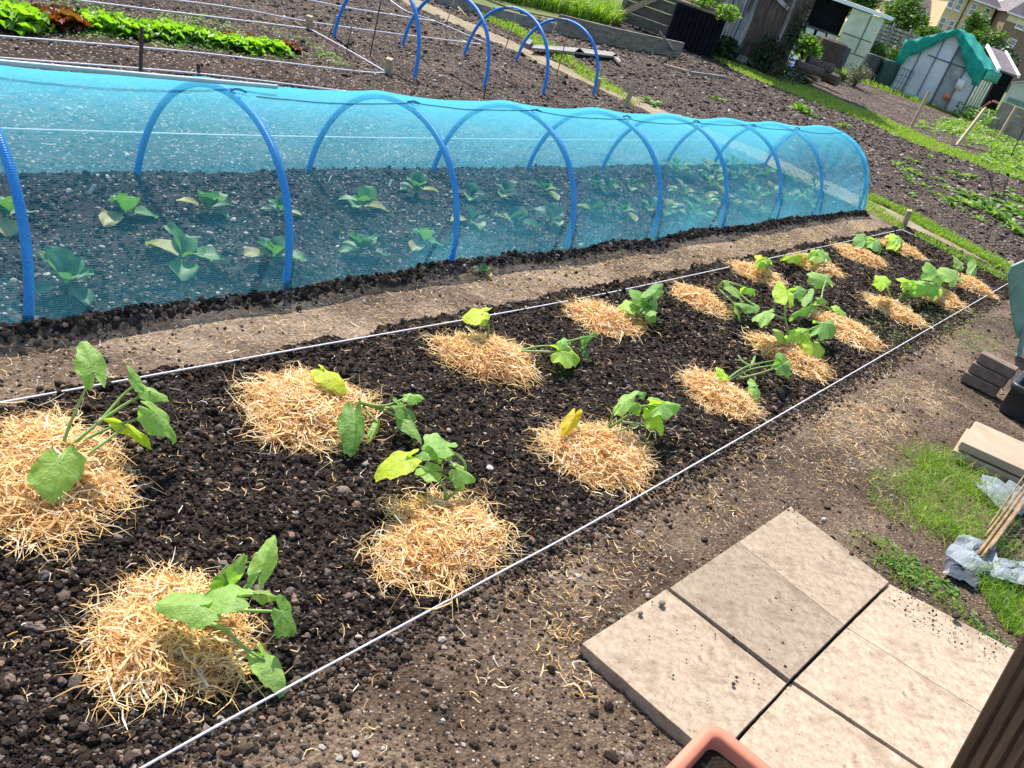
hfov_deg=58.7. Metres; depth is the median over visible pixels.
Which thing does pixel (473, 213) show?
cabbage
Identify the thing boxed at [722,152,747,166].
kale plant
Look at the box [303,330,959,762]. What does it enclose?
loose straw
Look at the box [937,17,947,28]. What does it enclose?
window
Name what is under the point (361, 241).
cabbage
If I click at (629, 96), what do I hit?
wooden peg
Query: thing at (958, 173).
leafy plant
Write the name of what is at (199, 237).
tunnel pebbles
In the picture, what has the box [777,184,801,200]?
kale plant
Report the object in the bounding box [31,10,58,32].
lettuce
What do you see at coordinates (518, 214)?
cabbage
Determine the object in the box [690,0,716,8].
dry cuttings
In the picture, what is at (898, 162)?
leafy plant
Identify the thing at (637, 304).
squash plant
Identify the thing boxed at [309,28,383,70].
garden line
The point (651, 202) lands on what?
cabbage
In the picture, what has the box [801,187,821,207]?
kale plant
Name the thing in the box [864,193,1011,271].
grass
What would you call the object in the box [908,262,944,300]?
squash plant
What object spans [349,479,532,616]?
straw mound
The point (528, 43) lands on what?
edging board
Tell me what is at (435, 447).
squash plant
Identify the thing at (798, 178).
kale plant
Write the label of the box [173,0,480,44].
garden line
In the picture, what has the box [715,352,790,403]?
squash plant
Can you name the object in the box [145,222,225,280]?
cabbage
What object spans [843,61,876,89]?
lavender bush
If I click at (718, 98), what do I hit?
leafy plant
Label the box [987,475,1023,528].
bamboo cane
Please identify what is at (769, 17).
door
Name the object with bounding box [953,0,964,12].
window
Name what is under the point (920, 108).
stake
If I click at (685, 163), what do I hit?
kale plant
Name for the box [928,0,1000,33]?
house
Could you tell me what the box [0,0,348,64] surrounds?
seedling carpet
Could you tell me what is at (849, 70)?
grass
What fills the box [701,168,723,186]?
kale plant
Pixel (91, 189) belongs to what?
plant label
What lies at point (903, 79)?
wire rack
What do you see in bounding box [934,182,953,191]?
leafy plant
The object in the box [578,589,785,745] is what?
paving slab
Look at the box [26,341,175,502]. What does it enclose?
squash plant
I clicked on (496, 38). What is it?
worn path
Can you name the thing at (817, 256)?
squash plant
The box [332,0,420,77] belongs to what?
pipe hoop
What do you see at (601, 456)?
straw mound
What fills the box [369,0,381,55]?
bamboo cane
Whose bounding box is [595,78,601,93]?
wooden peg
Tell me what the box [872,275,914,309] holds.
squash plant
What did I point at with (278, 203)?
cabbage
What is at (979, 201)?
leafy plant
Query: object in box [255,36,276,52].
lettuce
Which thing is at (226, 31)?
lettuce
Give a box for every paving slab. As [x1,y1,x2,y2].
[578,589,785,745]
[668,542,843,687]
[739,507,887,632]
[739,684,916,767]
[792,628,979,767]
[847,585,1013,711]
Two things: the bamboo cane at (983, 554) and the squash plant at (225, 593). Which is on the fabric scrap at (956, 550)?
the bamboo cane at (983, 554)
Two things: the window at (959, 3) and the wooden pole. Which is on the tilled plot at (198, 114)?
the wooden pole
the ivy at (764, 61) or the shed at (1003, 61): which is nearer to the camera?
the ivy at (764, 61)
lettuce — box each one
[0,0,31,36]
[0,0,48,33]
[28,2,74,32]
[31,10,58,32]
[43,3,91,33]
[75,9,112,35]
[84,8,131,36]
[109,11,150,40]
[122,19,153,39]
[140,17,169,41]
[150,17,191,45]
[177,20,205,44]
[191,24,220,47]
[210,31,231,48]
[221,30,234,33]
[222,33,253,53]
[242,35,265,54]
[243,32,257,36]
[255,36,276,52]
[267,39,294,56]
[279,39,296,52]
[291,43,303,54]
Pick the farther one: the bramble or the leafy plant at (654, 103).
the bramble
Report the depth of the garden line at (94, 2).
7.68 m
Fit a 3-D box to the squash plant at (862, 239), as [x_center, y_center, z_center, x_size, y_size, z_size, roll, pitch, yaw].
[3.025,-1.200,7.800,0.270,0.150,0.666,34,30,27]
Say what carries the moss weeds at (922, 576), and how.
on the path at (682, 538)
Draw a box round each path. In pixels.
[0,174,957,406]
[116,252,1023,767]
[402,0,1013,268]
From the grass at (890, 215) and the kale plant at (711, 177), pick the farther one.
the grass at (890, 215)
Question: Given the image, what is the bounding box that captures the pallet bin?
[664,0,726,59]
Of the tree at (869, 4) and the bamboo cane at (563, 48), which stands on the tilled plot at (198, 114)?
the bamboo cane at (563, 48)
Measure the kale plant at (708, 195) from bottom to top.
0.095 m
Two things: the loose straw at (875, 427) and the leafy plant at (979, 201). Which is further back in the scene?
the leafy plant at (979, 201)
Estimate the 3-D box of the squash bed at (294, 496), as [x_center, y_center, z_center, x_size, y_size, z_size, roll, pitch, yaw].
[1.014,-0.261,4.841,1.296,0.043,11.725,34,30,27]
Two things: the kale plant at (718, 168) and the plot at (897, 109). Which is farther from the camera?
the plot at (897, 109)
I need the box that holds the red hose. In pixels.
[982,100,998,108]
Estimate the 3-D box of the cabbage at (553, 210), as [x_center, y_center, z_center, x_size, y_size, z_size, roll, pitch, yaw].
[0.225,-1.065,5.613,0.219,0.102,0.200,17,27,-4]
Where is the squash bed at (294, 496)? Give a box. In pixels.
[0,226,1005,767]
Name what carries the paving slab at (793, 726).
on the path at (682, 538)
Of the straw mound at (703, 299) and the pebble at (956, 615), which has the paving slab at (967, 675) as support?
the pebble at (956, 615)
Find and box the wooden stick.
[458,7,470,20]
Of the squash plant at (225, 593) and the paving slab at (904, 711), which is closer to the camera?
the squash plant at (225, 593)
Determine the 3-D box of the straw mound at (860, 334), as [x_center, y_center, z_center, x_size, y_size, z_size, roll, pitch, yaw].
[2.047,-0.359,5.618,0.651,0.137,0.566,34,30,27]
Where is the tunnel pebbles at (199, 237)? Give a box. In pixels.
[0,160,847,314]
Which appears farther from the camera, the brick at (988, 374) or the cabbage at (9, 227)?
the brick at (988, 374)
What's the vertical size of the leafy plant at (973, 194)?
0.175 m
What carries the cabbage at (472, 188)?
on the tunnel bed at (88, 210)
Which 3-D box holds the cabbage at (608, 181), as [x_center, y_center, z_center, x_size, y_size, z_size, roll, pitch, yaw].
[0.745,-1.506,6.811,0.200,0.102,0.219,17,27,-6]
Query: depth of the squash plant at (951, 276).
7.43 m
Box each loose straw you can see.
[0,217,881,389]
[0,233,995,740]
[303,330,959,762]
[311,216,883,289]
[521,618,600,700]
[811,375,966,522]
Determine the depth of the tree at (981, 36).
45.50 m
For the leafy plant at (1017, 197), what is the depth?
14.63 m
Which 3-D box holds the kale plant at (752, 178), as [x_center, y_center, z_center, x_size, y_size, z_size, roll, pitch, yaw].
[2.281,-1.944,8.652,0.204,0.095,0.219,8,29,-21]
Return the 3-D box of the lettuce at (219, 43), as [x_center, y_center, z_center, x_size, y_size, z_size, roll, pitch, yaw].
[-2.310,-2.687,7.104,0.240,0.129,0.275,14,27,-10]
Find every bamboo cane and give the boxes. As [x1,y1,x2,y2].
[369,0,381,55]
[486,0,566,20]
[504,13,516,52]
[557,23,570,73]
[977,490,1023,555]
[980,498,1023,558]
[983,484,1023,537]
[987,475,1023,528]
[988,501,1023,550]
[1010,128,1023,155]
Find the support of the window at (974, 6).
in the house at (946, 15)
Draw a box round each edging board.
[437,0,490,15]
[491,7,554,32]
[524,39,532,48]
[554,14,684,57]
[662,63,687,72]
[689,71,726,78]
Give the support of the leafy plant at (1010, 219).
on the tilled plot at (198, 114)
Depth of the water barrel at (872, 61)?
31.61 m
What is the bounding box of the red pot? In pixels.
[943,92,951,100]
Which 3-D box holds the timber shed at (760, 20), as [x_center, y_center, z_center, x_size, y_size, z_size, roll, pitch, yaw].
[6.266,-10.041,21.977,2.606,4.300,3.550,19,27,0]
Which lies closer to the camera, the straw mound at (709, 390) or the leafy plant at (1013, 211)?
the straw mound at (709, 390)
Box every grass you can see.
[473,1,639,104]
[502,0,634,25]
[713,54,1023,180]
[842,65,875,80]
[848,527,986,634]
[859,196,907,229]
[862,78,989,125]
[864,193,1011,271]
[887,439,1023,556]
[914,229,1007,279]
[954,546,1023,640]
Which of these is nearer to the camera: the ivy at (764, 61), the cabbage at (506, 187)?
the cabbage at (506, 187)
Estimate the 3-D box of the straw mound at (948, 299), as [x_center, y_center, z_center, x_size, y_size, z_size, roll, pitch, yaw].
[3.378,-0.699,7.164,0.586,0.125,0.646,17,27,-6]
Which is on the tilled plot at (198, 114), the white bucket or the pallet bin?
the pallet bin
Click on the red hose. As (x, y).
(990, 102)
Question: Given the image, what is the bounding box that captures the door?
[738,0,793,59]
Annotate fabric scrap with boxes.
[942,557,991,587]
[946,534,997,580]
[974,474,1011,510]
[985,558,1023,584]
[1006,479,1023,515]
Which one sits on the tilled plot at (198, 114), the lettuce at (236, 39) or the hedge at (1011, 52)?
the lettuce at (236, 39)
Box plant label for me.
[86,184,96,194]
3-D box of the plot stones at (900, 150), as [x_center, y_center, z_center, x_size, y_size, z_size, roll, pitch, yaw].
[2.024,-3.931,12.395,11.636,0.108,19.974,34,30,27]
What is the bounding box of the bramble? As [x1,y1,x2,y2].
[714,2,742,24]
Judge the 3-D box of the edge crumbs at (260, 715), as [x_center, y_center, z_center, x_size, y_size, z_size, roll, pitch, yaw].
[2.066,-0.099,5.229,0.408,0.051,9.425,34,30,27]
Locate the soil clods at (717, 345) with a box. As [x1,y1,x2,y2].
[577,223,1007,412]
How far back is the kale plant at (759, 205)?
7.71 m
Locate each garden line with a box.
[0,35,386,72]
[0,57,345,90]
[0,127,703,140]
[0,229,901,403]
[71,0,306,28]
[140,283,1007,767]
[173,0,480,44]
[308,0,435,21]
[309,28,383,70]
[390,0,486,43]
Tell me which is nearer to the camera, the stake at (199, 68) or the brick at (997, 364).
the brick at (997, 364)
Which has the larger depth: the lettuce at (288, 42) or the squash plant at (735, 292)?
the lettuce at (288, 42)
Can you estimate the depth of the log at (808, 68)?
21.28 m
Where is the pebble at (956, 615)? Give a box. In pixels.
[952,612,960,619]
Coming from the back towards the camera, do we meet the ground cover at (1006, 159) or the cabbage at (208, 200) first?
the ground cover at (1006, 159)
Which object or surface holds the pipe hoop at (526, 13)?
on the tilled plot at (198, 114)
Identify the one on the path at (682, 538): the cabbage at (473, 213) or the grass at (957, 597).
the grass at (957, 597)
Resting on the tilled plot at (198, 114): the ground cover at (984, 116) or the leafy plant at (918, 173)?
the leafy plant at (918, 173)
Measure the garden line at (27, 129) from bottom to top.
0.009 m
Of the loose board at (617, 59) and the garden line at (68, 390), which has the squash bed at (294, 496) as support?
the garden line at (68, 390)
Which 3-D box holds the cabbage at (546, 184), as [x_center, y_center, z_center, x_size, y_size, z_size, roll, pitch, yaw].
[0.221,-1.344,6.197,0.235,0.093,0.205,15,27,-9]
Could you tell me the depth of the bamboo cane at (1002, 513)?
3.87 m
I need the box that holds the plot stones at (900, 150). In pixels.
[0,0,1023,262]
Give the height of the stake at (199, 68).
0.170 m
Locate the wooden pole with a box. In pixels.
[659,31,673,50]
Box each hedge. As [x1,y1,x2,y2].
[913,25,943,38]
[979,40,1020,73]
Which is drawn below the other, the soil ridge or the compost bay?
the soil ridge
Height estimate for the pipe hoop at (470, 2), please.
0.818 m
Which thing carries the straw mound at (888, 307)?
on the squash bed at (294, 496)
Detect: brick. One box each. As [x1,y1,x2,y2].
[960,369,1000,396]
[968,360,1008,387]
[976,350,1018,378]
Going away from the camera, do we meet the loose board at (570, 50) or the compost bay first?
the loose board at (570, 50)
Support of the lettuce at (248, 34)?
on the seedling carpet
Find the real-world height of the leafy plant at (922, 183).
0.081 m
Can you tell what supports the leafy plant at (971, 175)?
on the tilled plot at (198, 114)
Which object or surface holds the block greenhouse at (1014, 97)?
on the plot at (897, 109)
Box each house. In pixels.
[874,0,931,44]
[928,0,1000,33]
[987,0,1023,91]
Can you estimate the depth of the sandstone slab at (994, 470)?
4.37 m
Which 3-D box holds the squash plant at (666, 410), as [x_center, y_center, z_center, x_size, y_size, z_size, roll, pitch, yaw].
[0.426,0.111,3.489,0.630,0.153,0.157,1,32,-33]
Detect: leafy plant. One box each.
[636,95,662,107]
[710,95,726,101]
[786,102,814,112]
[797,108,818,117]
[836,122,850,127]
[888,160,909,165]
[893,162,916,171]
[901,171,916,184]
[908,190,918,196]
[912,170,925,178]
[915,181,931,187]
[927,190,949,199]
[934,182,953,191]
[939,195,964,211]
[946,193,982,208]
[947,168,968,177]
[948,186,992,201]
[960,172,981,180]
[966,211,992,226]
[970,199,991,209]
[971,197,1001,215]
[989,191,1003,197]
[991,198,1023,214]
[991,206,1023,223]
[995,209,1023,230]
[1001,204,1023,217]
[1003,191,1023,201]
[1009,221,1023,236]
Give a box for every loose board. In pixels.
[531,45,582,53]
[576,48,619,57]
[613,54,620,63]
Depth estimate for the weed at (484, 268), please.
4.61 m
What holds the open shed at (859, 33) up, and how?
on the grass ground at (523, 7)
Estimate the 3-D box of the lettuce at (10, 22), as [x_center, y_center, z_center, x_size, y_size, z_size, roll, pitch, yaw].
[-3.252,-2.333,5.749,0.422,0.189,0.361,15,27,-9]
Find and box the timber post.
[950,633,1023,767]
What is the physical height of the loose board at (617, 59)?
0.030 m
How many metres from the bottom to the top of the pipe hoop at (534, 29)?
0.778 m
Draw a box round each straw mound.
[0,393,163,568]
[45,546,293,731]
[223,361,394,468]
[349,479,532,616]
[416,326,546,396]
[519,412,664,503]
[558,290,661,343]
[665,277,742,320]
[668,360,770,424]
[717,256,789,288]
[735,326,838,385]
[788,248,849,278]
[806,306,892,353]
[828,240,889,270]
[856,288,933,329]
[875,238,930,261]
[900,277,969,313]
[955,272,999,302]
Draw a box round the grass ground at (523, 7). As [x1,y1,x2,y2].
[471,0,1023,180]
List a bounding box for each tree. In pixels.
[846,0,885,18]
[876,0,931,50]
[963,9,990,33]
[970,25,1011,47]
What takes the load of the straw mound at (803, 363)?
on the squash bed at (294, 496)
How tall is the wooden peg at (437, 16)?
0.190 m
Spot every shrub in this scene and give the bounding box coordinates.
[790,31,822,60]
[834,67,847,83]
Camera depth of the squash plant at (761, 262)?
6.00 m
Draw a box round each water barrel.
[858,52,883,81]
[874,59,900,87]
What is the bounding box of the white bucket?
[954,79,965,89]
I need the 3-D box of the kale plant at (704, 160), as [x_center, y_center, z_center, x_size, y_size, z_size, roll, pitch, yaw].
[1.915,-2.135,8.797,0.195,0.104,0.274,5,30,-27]
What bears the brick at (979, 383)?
on the path at (682, 538)
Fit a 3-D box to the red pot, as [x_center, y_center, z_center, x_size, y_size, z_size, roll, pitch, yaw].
[14.643,-9.678,30.651,0.240,0.220,0.234,34,30,27]
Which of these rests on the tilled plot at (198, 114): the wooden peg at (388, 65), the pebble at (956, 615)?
the wooden peg at (388, 65)
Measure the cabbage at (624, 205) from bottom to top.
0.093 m
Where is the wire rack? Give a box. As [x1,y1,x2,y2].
[892,67,914,92]
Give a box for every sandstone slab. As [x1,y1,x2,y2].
[950,428,1023,485]
[958,421,1023,478]
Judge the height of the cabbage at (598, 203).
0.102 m
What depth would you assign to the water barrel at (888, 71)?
31.52 m
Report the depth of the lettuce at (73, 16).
6.17 m
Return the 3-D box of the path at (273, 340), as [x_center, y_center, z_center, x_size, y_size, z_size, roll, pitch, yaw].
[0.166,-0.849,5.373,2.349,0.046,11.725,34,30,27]
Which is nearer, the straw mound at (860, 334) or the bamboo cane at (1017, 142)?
the straw mound at (860, 334)
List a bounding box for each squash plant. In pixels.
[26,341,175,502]
[154,535,296,697]
[310,364,423,456]
[374,433,475,499]
[462,307,596,367]
[560,391,679,437]
[618,283,663,322]
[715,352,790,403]
[716,280,759,319]
[752,281,836,361]
[754,254,771,270]
[780,249,831,264]
[789,272,846,320]
[852,233,881,255]
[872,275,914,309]
[885,233,903,250]
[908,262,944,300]
[936,256,976,286]
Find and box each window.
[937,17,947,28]
[945,0,955,9]
[945,19,955,30]
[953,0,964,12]
[966,3,978,15]
[981,7,991,18]
[1007,38,1016,50]
[1014,18,1023,30]
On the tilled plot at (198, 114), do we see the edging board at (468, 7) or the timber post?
the edging board at (468, 7)
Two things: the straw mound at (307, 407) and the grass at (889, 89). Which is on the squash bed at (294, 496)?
the straw mound at (307, 407)
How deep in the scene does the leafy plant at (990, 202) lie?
12.46 m
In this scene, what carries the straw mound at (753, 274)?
on the squash bed at (294, 496)
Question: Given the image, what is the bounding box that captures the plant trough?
[665,725,771,767]
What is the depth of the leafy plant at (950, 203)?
11.83 m
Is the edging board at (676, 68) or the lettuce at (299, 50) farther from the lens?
the edging board at (676, 68)
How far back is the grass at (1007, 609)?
3.34 m
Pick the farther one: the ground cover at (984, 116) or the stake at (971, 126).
the ground cover at (984, 116)
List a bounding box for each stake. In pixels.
[139,26,143,71]
[197,63,200,75]
[910,91,930,126]
[956,107,986,144]
[998,106,1017,136]
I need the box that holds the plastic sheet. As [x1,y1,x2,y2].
[788,53,797,65]
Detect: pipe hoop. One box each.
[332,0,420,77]
[401,0,490,86]
[463,6,549,93]
[515,18,598,94]
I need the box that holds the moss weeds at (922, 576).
[862,538,1012,648]
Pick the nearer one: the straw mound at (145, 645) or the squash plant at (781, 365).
the straw mound at (145, 645)
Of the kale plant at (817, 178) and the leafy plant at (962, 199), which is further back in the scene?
the leafy plant at (962, 199)
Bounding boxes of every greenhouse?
[891,28,1001,116]
[989,81,1023,143]
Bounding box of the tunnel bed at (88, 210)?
[0,160,860,342]
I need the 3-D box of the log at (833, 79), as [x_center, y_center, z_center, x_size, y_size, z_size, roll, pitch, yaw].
[7.931,-8.050,23.534,0.341,0.358,1.198,-10,39,-45]
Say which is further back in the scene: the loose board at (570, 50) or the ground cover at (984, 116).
the ground cover at (984, 116)
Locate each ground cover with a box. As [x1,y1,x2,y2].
[917,116,1023,159]
[950,102,1022,133]
[978,143,1023,179]
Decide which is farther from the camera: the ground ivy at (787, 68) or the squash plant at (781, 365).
the ground ivy at (787, 68)
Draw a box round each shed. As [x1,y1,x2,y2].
[712,0,812,77]
[800,0,893,70]
[979,44,1020,112]
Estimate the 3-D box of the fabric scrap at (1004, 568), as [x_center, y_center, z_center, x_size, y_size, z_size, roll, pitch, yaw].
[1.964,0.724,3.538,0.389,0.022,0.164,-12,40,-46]
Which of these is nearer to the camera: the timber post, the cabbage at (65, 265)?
the timber post
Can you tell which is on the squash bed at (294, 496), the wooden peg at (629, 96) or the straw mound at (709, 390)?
the straw mound at (709, 390)
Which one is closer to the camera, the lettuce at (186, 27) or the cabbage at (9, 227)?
the cabbage at (9, 227)
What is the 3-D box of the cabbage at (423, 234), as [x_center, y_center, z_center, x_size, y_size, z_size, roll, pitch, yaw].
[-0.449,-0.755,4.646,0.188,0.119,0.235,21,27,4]
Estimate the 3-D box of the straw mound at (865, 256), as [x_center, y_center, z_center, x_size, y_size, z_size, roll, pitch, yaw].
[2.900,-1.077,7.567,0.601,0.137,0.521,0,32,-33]
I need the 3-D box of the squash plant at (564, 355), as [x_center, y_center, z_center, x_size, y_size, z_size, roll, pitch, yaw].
[0.115,-0.178,3.893,0.686,0.150,0.340,8,29,-22]
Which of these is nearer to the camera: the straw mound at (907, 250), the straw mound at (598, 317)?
the straw mound at (598, 317)
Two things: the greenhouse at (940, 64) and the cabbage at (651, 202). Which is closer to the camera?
the cabbage at (651, 202)
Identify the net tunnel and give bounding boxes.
[0,59,869,319]
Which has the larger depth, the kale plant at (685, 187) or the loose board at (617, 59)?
the loose board at (617, 59)
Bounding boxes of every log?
[790,66,820,82]
[792,72,815,84]
[794,60,824,75]
[801,60,841,85]
[805,55,834,72]
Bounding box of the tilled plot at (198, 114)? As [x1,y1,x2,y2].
[0,0,1023,263]
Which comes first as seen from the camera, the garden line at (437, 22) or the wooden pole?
the garden line at (437, 22)
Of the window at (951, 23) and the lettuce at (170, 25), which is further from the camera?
the window at (951, 23)
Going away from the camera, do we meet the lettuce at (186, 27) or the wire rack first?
the lettuce at (186, 27)
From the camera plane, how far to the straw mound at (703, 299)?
5.22 m
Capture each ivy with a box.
[746,0,810,74]
[768,56,812,84]
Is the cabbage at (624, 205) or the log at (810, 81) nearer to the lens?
the cabbage at (624, 205)
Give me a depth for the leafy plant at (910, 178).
12.68 m
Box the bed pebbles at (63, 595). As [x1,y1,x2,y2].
[3,241,919,759]
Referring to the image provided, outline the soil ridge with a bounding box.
[0,209,869,344]
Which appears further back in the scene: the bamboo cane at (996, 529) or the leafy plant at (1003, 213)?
the leafy plant at (1003, 213)
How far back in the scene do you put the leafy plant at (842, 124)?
16.16 m
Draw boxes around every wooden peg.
[305,15,313,28]
[384,56,392,74]
[434,14,439,22]
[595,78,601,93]
[623,85,635,107]
[901,209,911,226]
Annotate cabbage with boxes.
[0,196,35,236]
[35,245,93,305]
[99,193,157,227]
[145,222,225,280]
[176,190,231,217]
[243,235,306,262]
[260,196,301,215]
[338,186,388,211]
[339,232,388,256]
[399,171,438,191]
[408,227,443,251]
[449,182,487,200]
[450,205,485,228]
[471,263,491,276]
[495,177,521,197]
[495,206,539,229]
[528,178,559,200]
[531,203,564,226]
[577,197,611,216]
[581,176,608,194]
[598,172,620,187]
[607,200,637,221]
[624,176,646,190]
[640,195,662,210]
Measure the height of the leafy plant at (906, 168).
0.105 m
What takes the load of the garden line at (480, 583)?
on the path at (682, 538)
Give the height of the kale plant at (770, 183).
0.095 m
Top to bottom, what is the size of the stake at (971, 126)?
0.954 m
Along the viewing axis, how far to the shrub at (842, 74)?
26.45 m
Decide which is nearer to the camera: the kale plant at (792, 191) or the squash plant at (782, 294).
the squash plant at (782, 294)
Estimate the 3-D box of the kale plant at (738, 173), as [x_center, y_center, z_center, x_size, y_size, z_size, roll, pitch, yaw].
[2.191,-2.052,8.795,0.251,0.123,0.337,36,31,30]
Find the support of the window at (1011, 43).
in the house at (1008, 16)
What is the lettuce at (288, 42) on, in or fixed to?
on the tilled plot at (198, 114)
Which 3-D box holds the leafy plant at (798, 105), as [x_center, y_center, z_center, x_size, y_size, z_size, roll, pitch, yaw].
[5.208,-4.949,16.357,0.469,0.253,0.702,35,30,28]
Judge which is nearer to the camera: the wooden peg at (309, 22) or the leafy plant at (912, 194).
the wooden peg at (309, 22)
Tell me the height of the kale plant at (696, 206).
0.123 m
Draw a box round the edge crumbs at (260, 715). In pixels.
[34,279,1008,767]
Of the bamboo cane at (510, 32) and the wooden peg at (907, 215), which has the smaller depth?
the wooden peg at (907, 215)
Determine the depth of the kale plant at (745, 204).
7.73 m
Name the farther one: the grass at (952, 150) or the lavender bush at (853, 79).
the lavender bush at (853, 79)
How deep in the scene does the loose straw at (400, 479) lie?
2.98 m
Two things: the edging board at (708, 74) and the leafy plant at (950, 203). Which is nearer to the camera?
the leafy plant at (950, 203)
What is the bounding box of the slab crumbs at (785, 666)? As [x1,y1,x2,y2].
[649,498,1006,700]
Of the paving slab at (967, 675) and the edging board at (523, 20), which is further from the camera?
the edging board at (523, 20)
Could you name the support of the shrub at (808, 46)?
on the grass ground at (523, 7)
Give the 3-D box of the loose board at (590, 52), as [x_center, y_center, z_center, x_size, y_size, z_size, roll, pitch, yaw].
[1.258,-5.071,13.937,0.278,0.030,1.739,31,29,22]
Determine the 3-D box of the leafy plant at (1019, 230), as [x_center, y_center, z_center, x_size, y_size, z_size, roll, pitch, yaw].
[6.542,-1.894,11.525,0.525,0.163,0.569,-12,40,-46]
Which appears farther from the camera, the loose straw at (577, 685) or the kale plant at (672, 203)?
the kale plant at (672, 203)
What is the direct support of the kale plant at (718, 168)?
on the tunnel bed at (88, 210)
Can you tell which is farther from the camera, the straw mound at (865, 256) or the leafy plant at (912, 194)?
the leafy plant at (912, 194)
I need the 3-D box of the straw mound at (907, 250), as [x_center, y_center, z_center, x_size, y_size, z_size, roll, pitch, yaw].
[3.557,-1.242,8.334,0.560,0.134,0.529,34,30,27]
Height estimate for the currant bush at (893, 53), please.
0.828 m
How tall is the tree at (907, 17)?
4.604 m
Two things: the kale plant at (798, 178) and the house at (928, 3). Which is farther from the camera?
the house at (928, 3)
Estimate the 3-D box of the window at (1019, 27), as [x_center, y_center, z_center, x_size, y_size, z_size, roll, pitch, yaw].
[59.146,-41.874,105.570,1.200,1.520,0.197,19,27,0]
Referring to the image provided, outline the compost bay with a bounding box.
[621,0,722,35]
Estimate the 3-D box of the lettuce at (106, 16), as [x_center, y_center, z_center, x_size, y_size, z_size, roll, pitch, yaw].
[-2.894,-2.565,6.443,0.318,0.167,0.373,37,32,31]
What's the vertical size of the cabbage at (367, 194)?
0.135 m
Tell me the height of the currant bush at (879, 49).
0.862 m
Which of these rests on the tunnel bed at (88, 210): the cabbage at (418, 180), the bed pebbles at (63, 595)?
the cabbage at (418, 180)
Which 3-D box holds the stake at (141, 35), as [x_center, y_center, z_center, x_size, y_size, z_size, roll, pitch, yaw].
[-2.373,-2.098,5.824,0.025,0.372,0.061,34,30,27]
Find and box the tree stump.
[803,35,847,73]
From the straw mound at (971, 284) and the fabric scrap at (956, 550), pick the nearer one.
the fabric scrap at (956, 550)
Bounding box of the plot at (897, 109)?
[601,0,1023,171]
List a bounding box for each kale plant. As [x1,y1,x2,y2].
[662,158,693,174]
[662,197,685,215]
[667,178,698,200]
[668,159,695,170]
[678,196,717,218]
[688,191,718,204]
[697,163,731,179]
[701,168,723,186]
[702,158,722,173]
[710,184,738,204]
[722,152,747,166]
[727,167,752,178]
[734,198,761,215]
[740,172,763,189]
[740,183,771,199]
[752,200,772,219]
[753,167,776,174]
[759,180,778,192]
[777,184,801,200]
[785,172,807,184]
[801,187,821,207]
[806,173,827,189]
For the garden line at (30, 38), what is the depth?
6.52 m
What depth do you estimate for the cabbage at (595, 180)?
6.74 m
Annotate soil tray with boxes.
[999,370,1023,422]
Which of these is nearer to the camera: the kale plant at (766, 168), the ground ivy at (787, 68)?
the kale plant at (766, 168)
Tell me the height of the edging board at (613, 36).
0.340 m
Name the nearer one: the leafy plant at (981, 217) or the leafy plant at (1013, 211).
the leafy plant at (981, 217)
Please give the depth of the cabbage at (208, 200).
4.16 m
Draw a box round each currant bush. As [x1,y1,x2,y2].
[869,41,887,58]
[883,47,900,61]
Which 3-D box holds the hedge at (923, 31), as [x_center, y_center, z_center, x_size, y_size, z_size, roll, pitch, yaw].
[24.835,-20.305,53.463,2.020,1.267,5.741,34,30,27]
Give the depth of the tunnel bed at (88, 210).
4.47 m
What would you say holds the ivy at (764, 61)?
on the grass ground at (523, 7)
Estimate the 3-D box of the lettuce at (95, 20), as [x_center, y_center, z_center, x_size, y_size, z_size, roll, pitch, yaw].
[-2.964,-2.522,6.338,0.314,0.152,0.267,32,29,24]
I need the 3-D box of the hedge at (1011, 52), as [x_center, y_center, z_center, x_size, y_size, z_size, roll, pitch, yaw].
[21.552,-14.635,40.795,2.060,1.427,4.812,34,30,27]
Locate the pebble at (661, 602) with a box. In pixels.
[658,600,665,605]
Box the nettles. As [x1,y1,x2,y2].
[713,34,740,60]
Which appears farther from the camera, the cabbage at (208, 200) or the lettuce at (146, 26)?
the lettuce at (146, 26)
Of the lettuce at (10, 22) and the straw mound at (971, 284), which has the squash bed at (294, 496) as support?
the straw mound at (971, 284)
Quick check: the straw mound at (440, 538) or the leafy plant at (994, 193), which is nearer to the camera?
the straw mound at (440, 538)
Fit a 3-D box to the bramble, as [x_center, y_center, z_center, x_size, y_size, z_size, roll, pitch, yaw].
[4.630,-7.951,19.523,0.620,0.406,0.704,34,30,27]
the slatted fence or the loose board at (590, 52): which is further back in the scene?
the slatted fence
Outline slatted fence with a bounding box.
[873,17,927,62]
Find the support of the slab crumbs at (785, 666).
on the paving slab at (826, 572)
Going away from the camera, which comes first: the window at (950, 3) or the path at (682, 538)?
the path at (682, 538)

